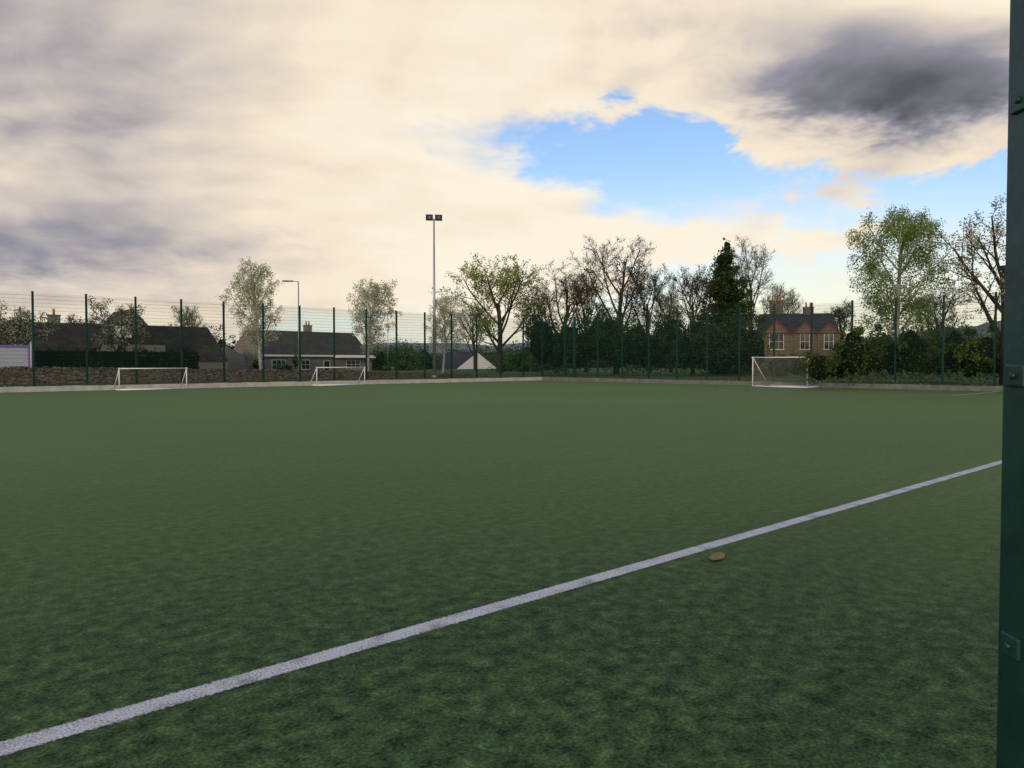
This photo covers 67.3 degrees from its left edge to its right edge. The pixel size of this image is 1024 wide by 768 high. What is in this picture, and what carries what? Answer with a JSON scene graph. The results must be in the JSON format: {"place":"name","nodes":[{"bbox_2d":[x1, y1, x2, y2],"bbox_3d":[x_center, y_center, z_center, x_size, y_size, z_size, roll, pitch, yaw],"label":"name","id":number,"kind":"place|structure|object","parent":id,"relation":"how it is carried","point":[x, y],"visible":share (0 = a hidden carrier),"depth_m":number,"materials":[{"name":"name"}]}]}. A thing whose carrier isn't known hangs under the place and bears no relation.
{"place":"outdoors","nodes":[
{"label":"outdoors","id":0,"kind":"place"},
{"bbox_2d":[35,343,199,368],"bbox_3d":[-25.702,-1.358,50.211,10.503,2.859,2.195,-1,2,-43],"label":"hedge","id":1,"kind":"object","parent":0,"point":[70,356],"depth_m":49.53,"materials":[{"name":"green plant"}]},
{"bbox_2d":[213,324,568,369],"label":"trees","id":2,"kind":"object","parent":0,"point":[429,361],"visible":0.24,"depth_m":132.75,"materials":[{"name":"green plant"}]},
{"bbox_2d":[363,342,529,350],"bbox_3d":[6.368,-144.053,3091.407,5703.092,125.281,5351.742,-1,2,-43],"label":"hills","id":3,"kind":"structure","parent":0,"point":[429,344],"depth_m":3494.39,"materials":[{"name":"green plant"}]},
{"bbox_2d":[370,347,524,353],"bbox_3d":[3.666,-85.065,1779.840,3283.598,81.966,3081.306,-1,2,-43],"label":"hills","id":4,"kind":"structure","parent":0,"point":[483,351],"depth_m":2155.66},
{"bbox_2d":[0,380,1002,767],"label":"pitch","id":5,"kind":"object","parent":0,"point":[154,544],"visible":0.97,"depth_m":5.73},
{"bbox_2d":[113,367,187,390],"bbox_3d":[-20.793,-0.314,44.318,3.748,1.262,1.078,-1,2,-43],"label":"goal","id":6,"kind":"object","parent":5,"relation":"on","point":[118,376],"visible":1,"depth_m":44.05,"materials":[{"name":"white metal"}]},
{"bbox_2d":[309,367,364,385],"bbox_3d":[-11.927,-0.550,52.624,3.748,1.262,1.078,-1,2,-43],"label":"goal","id":7,"kind":"object","parent":5,"relation":"on","point":[316,384],"visible":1,"depth_m":52.26,"materials":[{"name":"white metal"}]},
{"bbox_2d":[0,460,1001,754],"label":"line","id":8,"kind":"object","parent":5,"relation":"on","point":[84,724],"visible":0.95,"depth_m":4.28,"materials":[{"name":"white paint"}]},
{"bbox_2d":[0,377,1002,392],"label":"kerb","id":9,"kind":"structure","parent":5,"relation":"on","point":[296,383],"depth_m":48.90,"materials":[{"name":"concrete"}]},
{"bbox_2d":[709,552,724,560],"bbox_3d":[1.655,1.391,6.207,0.118,0.012,0.300,1,2,27],"label":"dry leaf","id":10,"kind":"object","parent":5,"relation":"on","point":[717,556],"visible":1,"depth_m":6.22,"materials":[{"name":"beige plant"}]},
{"bbox_2d":[752,357,822,387],"bbox_3d":[17.453,-0.773,48.819,2.083,1.925,3.754,-1,2,-43],"label":"goal net","id":11,"kind":"object","parent":5,"relation":"on","point":[790,386],"visible":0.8,"depth_m":49.04,"materials":[{"name":"white fabric"}]},
{"bbox_2d":[996,0,1023,767],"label":"post","id":12,"kind":"object","parent":5,"relation":"on","point":[1010,727],"visible":1,"depth_m":1.70,"materials":[{"name":"green metal"}]},
{"bbox_2d":[0,368,1002,386],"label":"verge","id":13,"kind":"structure","parent":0,"point":[744,377],"depth_m":63.11,"materials":[{"name":"green plant"}]},
{"bbox_2d":[0,342,31,370],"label":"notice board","id":14,"kind":"object","parent":13,"relation":"on","point":[20,354],"visible":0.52,"depth_m":44.73,"materials":[{"name":"white"}]},
{"bbox_2d":[0,300,64,344],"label":"tree","id":15,"kind":"object","parent":13,"relation":"on","point":[15,320],"visible":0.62,"depth_m":46.56,"materials":[{"name":"green plant"}]},
{"bbox_2d":[63,312,102,323],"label":"tree","id":16,"kind":"object","parent":13,"relation":"on","point":[90,321],"visible":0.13,"depth_m":81.96,"materials":[{"name":"green plant"}]},
{"bbox_2d":[0,308,227,368],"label":"house","id":17,"kind":"structure","parent":13,"relation":"on","point":[62,335],"depth_m":68.77,"materials":[{"name":"brown tile"}]},
{"bbox_2d":[87,296,148,350],"bbox_3d":[-26.857,-3.199,53.588,4.716,5.920,3.990,1,2,34],"label":"tree","id":18,"kind":"object","parent":13,"relation":"on","point":[123,331],"visible":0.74,"depth_m":53.33,"materials":[{"name":"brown plant"}]},
{"bbox_2d":[170,305,206,326],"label":"tree","id":19,"kind":"object","parent":13,"relation":"on","point":[189,323],"visible":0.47,"depth_m":100.19,"materials":[{"name":"green plant"}]},
{"bbox_2d":[221,345,246,369],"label":"grey garage","id":20,"kind":"structure","parent":13,"relation":"on","point":[233,357],"depth_m":88.85,"materials":[{"name":"concrete"}]},
{"bbox_2d":[215,256,283,368],"bbox_3d":[-19.695,-5.002,58.668,4.012,9.242,4.627,1,2,23],"label":"birch","id":21,"kind":"object","parent":13,"relation":"on","point":[244,289],"visible":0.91,"depth_m":58.37,"materials":[{"name":"green plant"}]},
{"bbox_2d":[0,366,499,384],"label":"dry stone wall","id":22,"kind":"structure","parent":13,"relation":"on","point":[65,375],"depth_m":48.88,"materials":[{"name":"grey stone"}]},
{"bbox_2d":[0,291,542,385],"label":"fence","id":23,"kind":"object","parent":13,"relation":"on","point":[83,338],"visible":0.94,"depth_m":50.02,"materials":[{"name":"teal metal"}]},
{"bbox_2d":[251,354,302,368],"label":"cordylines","id":24,"kind":"object","parent":13,"relation":"on","point":[295,362],"visible":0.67,"depth_m":95.77,"materials":[{"name":"green plant"}]},
{"bbox_2d":[282,280,298,368],"bbox_3d":[-17.648,-3.970,61.594,1.338,8.593,0.280,0,2,0],"label":"street lamp","id":25,"kind":"object","parent":13,"relation":"on","point":[298,311],"visible":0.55,"depth_m":61.47,"materials":[{"name":"metal"}]},
{"bbox_2d":[233,321,375,370],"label":"grey bungalow","id":26,"kind":"object","parent":13,"relation":"on","point":[312,351],"visible":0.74,"depth_m":101.65,"materials":[{"name":"tile"}]},
{"bbox_2d":[346,276,401,371],"bbox_3d":[-11.717,-4.844,65.290,4.651,8.542,4.331,0,2,-16],"label":"birch","id":27,"kind":"object","parent":13,"relation":"on","point":[375,295],"visible":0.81,"depth_m":64.69,"materials":[{"name":"green plant"}]},
{"bbox_2d":[426,214,441,377],"bbox_3d":[-6.099,-6.851,60.323,1.280,12.824,0.398,0,2,-8],"label":"floodlight mast","id":28,"kind":"object","parent":13,"relation":"on","point":[429,217],"visible":0.87,"depth_m":60.21,"materials":[{"name":"metal"}]},
{"bbox_2d":[422,294,468,372],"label":"birch","id":29,"kind":"object","parent":13,"relation":"on","point":[444,310],"visible":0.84,"depth_m":83.18,"materials":[{"name":"green plant"}]},
{"bbox_2d":[452,301,492,370],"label":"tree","id":30,"kind":"object","parent":13,"relation":"on","point":[473,344],"visible":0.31,"depth_m":109.36,"materials":[{"name":"green plant"}]},
{"bbox_2d":[431,253,556,372],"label":"tree","id":31,"kind":"object","parent":13,"relation":"on","point":[506,282],"visible":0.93,"depth_m":86.48,"materials":[{"name":"green plant"}]},
{"bbox_2d":[512,282,558,371],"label":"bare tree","id":32,"kind":"object","parent":13,"relation":"on","point":[541,316],"visible":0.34,"depth_m":95.14,"materials":[{"name":"brown plant"}]},
{"bbox_2d":[524,261,604,372],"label":"bare tree","id":33,"kind":"object","parent":13,"relation":"on","point":[577,289],"visible":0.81,"depth_m":85.28,"materials":[{"name":"brown plant"}]},
{"bbox_2d":[563,269,614,372],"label":"tree","id":34,"kind":"object","parent":13,"relation":"on","point":[584,311],"visible":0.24,"depth_m":90.91,"materials":[{"name":"brown plant"}]},
{"bbox_2d":[564,233,656,373],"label":"tall bare tree","id":35,"kind":"object","parent":13,"relation":"on","point":[618,312],"visible":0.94,"depth_m":77.53,"materials":[{"name":"brown plant"}]},
{"bbox_2d":[520,303,772,375],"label":"evergreens","id":36,"kind":"object","parent":13,"relation":"on","point":[747,337],"visible":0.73,"depth_m":70.11,"materials":[{"name":"green plant"}]},
{"bbox_2d":[622,263,673,372],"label":"tree","id":37,"kind":"object","parent":13,"relation":"on","point":[653,293],"visible":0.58,"depth_m":87.84,"materials":[{"name":"brown plant"}]},
{"bbox_2d":[649,280,687,371],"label":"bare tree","id":38,"kind":"object","parent":13,"relation":"on","point":[664,297],"visible":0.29,"depth_m":93.00,"materials":[{"name":"brown plant"}]},
{"bbox_2d":[660,264,720,373],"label":"bare tree","id":39,"kind":"object","parent":13,"relation":"on","point":[691,287],"visible":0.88,"depth_m":76.96,"materials":[{"name":"brown plant"}]},
{"bbox_2d":[695,238,765,373],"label":"conifer tree","id":40,"kind":"object","parent":13,"relation":"on","point":[729,294],"visible":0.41,"depth_m":77.53,"materials":[{"name":"green plant"}]},
{"bbox_2d":[732,233,783,372],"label":"wispy tree","id":41,"kind":"object","parent":13,"relation":"on","point":[748,272],"visible":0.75,"depth_m":86.98,"materials":[{"name":"brown plant"}]},
{"bbox_2d":[542,292,1004,385],"bbox_3d":[21.478,-2.453,46.985,0.160,5.390,55.642,-1,2,-43],"label":"fence","id":42,"kind":"object","parent":13,"relation":"on","point":[626,335],"visible":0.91,"depth_m":51.96,"materials":[{"name":"teal metal"}]},
{"bbox_2d":[756,281,806,313],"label":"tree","id":43,"kind":"object","parent":13,"relation":"on","point":[789,301],"visible":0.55,"depth_m":97.65,"materials":[{"name":"green plant"}]},
{"bbox_2d":[744,296,839,372],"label":"sandstone house","id":44,"kind":"structure","parent":13,"relation":"on","point":[803,321],"depth_m":86.19,"materials":[{"name":"stone"}]},
{"bbox_2d":[824,296,855,339],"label":"tree","id":45,"kind":"object","parent":13,"relation":"on","point":[840,322],"visible":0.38,"depth_m":89.71,"materials":[{"name":"green plant"}]},
{"bbox_2d":[761,324,999,377],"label":"shrubs","id":46,"kind":"object","parent":13,"relation":"on","point":[778,361],"visible":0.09,"depth_m":62.52,"materials":[{"name":"green plant"}]},
{"bbox_2d":[799,318,1000,384],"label":"shrubs","id":47,"kind":"object","parent":13,"relation":"on","point":[857,356],"visible":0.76,"depth_m":44.76,"materials":[{"name":"green plant"}]},
{"bbox_2d":[845,202,978,381],"bbox_3d":[24.367,-5.770,47.975,6.770,11.368,7.483,-1,2,-20],"label":"weeping birch","id":48,"kind":"object","parent":13,"relation":"on","point":[906,234],"visible":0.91,"depth_m":47.33,"materials":[{"name":"green plant"}]},
{"bbox_2d":[910,279,975,374],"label":"tree","id":49,"kind":"object","parent":13,"relation":"on","point":[938,322],"visible":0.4,"depth_m":73.25,"materials":[{"name":"green plant"}]},
{"bbox_2d":[924,193,1006,384],"bbox_3d":[27.178,-5.420,42.104,7.026,11.009,7.626,-1,2,-40],"label":"tree","id":50,"kind":"object","parent":13,"relation":"on","point":[977,246],"visible":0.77,"depth_m":42.70,"materials":[{"name":"brown plant"}]},
{"bbox_2d":[0,0,1009,345],"label":"sky","id":51,"kind":"structure","parent":0,"point":[149,148],"materials":[{"name":"white"}]},
{"bbox_2d":[379,344,701,367],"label":"tree belt","id":52,"kind":"object","parent":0,"point":[592,364],"depth_m":190.28,"materials":[{"name":"green plant"}]},
{"bbox_2d":[840,321,1000,341],"bbox_3d":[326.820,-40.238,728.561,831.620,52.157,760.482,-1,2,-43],"label":"hill fields","id":53,"kind":"structure","parent":0,"point":[983,326],"depth_m":546.76,"materials":[{"name":"green plant"}]},
{"label":"ground","id":54,"kind":"structure","parent":0,"visible":0},
{"bbox_2d":[168,322,553,371],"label":"garden trees","id":55,"kind":"object","parent":54,"relation":"on","point":[517,362],"visible":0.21,"depth_m":117.29,"materials":[{"name":"green plant"}]},
{"bbox_2d":[437,352,495,368],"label":"house","id":56,"kind":"structure","parent":54,"relation":"on","point":[459,360],"depth_m":146.27,"materials":[{"name":"paint"}]}
]}

